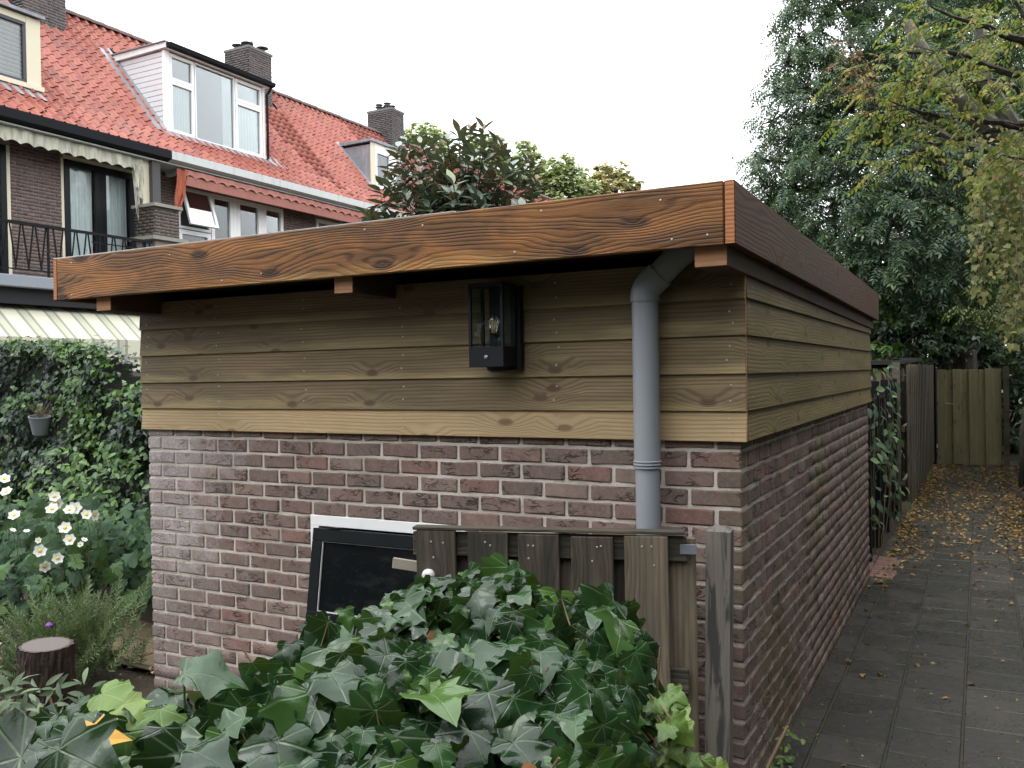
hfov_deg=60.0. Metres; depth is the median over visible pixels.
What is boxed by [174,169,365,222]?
terracotta awning
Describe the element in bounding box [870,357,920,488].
lean to
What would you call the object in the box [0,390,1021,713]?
ground
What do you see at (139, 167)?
cream awning
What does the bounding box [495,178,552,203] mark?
terraced house
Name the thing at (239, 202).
window
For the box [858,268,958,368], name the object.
dense shrub
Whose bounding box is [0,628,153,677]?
leaf litter
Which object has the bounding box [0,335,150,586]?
ivy hedge
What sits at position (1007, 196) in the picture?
hanging creeper
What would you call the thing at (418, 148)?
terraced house
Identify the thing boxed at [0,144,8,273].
balcony door
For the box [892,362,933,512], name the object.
plank fence
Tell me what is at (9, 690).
sage plant
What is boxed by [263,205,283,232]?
window
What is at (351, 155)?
terraced house
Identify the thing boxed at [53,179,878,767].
brick shed
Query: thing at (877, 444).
fence creeper
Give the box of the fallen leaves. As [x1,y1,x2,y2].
[796,464,1023,766]
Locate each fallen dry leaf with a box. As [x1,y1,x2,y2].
[426,630,436,639]
[521,762,536,767]
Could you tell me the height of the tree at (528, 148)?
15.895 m
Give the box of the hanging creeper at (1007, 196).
[950,109,1023,351]
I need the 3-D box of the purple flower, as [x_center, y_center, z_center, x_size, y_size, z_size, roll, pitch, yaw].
[-2.608,1.543,5.002,0.044,0.393,0.043,-1,1,28]
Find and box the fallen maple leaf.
[85,714,131,744]
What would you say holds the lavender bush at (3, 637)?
on the ground
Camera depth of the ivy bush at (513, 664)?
1.71 m
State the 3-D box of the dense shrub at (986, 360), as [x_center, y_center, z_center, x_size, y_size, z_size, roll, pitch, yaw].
[11.898,-1.636,25.111,13.601,5.881,4.452,-1,1,0]
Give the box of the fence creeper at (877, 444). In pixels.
[867,365,910,557]
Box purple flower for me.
[45,622,52,636]
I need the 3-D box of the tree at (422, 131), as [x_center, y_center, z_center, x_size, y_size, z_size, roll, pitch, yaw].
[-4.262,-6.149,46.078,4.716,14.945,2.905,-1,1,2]
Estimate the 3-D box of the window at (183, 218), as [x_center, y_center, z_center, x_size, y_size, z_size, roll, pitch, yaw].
[-7.157,-3.912,19.933,0.070,0.920,0.930,-1,1,28]
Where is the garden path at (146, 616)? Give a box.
[0,593,154,670]
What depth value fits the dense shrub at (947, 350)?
16.05 m
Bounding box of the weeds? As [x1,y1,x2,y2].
[770,721,805,767]
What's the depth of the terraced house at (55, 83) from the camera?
17.05 m
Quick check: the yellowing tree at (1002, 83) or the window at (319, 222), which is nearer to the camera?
the yellowing tree at (1002, 83)
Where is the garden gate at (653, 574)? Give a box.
[392,524,698,766]
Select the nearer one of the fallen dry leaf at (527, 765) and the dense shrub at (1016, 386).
the fallen dry leaf at (527, 765)
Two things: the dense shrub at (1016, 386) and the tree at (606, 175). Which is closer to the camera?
the dense shrub at (1016, 386)
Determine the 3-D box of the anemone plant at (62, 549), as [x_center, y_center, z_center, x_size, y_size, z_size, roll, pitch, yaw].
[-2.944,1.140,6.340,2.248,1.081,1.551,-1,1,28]
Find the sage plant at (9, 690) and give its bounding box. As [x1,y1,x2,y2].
[0,663,105,716]
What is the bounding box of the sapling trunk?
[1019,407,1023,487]
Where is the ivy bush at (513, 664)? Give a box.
[0,552,788,767]
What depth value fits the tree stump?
4.56 m
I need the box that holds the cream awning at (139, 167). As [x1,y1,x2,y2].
[0,124,149,224]
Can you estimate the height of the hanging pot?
0.340 m
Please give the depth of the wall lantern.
3.85 m
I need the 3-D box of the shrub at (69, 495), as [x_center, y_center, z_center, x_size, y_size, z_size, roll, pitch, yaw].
[-3.480,1.111,7.167,1.530,1.240,0.495,-1,1,28]
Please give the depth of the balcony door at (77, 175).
17.51 m
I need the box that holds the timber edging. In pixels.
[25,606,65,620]
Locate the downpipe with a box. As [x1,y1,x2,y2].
[630,248,693,534]
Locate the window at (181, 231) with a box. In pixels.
[179,229,210,239]
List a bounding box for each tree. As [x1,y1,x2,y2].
[354,117,552,221]
[404,122,471,165]
[465,134,558,197]
[537,153,603,200]
[585,161,644,194]
[728,4,1022,414]
[735,0,1023,459]
[810,0,1023,210]
[903,10,1023,340]
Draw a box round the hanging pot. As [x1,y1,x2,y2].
[20,398,69,435]
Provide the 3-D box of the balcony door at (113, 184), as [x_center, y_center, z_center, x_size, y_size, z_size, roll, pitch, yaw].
[-8.113,-3.151,18.189,0.171,2.430,0.803,-1,1,28]
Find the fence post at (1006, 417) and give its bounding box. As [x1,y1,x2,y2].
[1003,366,1009,465]
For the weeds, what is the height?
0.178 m
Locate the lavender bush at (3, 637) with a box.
[0,619,21,698]
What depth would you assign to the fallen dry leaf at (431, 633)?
2.01 m
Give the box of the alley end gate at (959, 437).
[937,368,1003,464]
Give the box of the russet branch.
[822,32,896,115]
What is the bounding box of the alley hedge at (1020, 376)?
[1007,324,1023,498]
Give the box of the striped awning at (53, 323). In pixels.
[0,304,141,371]
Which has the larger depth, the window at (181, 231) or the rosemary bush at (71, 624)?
the window at (181, 231)
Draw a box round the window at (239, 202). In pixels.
[237,199,261,235]
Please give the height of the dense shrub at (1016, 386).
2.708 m
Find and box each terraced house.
[0,0,188,375]
[66,9,363,249]
[272,89,436,223]
[404,141,493,204]
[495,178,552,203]
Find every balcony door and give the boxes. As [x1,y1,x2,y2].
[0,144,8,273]
[63,159,101,256]
[100,167,134,252]
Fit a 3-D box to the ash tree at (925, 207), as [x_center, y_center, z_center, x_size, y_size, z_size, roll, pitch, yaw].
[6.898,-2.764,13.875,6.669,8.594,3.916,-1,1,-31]
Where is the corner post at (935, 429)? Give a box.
[927,364,936,464]
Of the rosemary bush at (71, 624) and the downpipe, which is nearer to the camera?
the downpipe
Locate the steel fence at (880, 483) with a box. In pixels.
[867,378,898,561]
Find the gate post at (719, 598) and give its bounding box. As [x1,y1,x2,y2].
[705,525,733,767]
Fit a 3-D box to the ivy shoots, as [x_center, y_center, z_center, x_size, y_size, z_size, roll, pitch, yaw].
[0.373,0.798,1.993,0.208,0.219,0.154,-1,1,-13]
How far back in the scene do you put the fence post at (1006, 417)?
15.35 m
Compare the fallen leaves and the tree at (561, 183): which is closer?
the fallen leaves
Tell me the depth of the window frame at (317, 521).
4.36 m
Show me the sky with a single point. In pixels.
(659, 88)
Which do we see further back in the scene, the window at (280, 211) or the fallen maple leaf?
the window at (280, 211)
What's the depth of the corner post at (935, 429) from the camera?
15.82 m
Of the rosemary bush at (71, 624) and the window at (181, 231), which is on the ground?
the rosemary bush at (71, 624)
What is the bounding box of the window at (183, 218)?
[179,188,210,232]
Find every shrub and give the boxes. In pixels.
[8,445,149,523]
[832,234,1020,428]
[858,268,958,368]
[869,262,1023,410]
[882,339,1023,453]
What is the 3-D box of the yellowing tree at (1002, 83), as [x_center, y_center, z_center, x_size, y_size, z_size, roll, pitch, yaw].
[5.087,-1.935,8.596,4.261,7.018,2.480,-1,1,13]
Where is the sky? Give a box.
[66,0,1023,367]
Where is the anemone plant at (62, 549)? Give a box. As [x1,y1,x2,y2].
[0,473,152,632]
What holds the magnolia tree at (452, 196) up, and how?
on the ground
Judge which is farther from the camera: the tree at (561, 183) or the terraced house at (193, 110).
the tree at (561, 183)
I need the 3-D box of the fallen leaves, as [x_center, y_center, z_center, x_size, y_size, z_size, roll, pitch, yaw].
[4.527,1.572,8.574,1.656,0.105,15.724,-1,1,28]
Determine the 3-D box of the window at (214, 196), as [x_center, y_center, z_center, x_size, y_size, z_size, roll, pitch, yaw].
[-6.758,-3.187,20.670,0.070,2.400,0.680,-1,1,28]
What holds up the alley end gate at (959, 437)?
attached to the fence post at (1006, 417)
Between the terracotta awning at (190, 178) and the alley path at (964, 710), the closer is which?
the alley path at (964, 710)
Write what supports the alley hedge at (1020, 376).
on the ground
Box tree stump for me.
[13,636,76,715]
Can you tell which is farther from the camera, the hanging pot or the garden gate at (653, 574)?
the hanging pot
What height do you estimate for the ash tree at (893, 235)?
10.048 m
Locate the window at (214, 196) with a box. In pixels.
[210,193,233,239]
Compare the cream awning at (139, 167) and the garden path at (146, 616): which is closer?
the garden path at (146, 616)
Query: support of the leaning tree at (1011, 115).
on the ground
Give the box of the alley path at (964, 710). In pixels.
[773,459,1023,767]
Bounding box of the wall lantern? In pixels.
[468,282,523,371]
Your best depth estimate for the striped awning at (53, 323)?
16.11 m
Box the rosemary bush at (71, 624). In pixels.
[0,570,153,691]
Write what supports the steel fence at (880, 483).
on the ground
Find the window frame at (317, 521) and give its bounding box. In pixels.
[310,514,466,636]
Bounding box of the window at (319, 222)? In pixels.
[315,218,339,226]
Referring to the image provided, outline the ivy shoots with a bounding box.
[640,683,727,767]

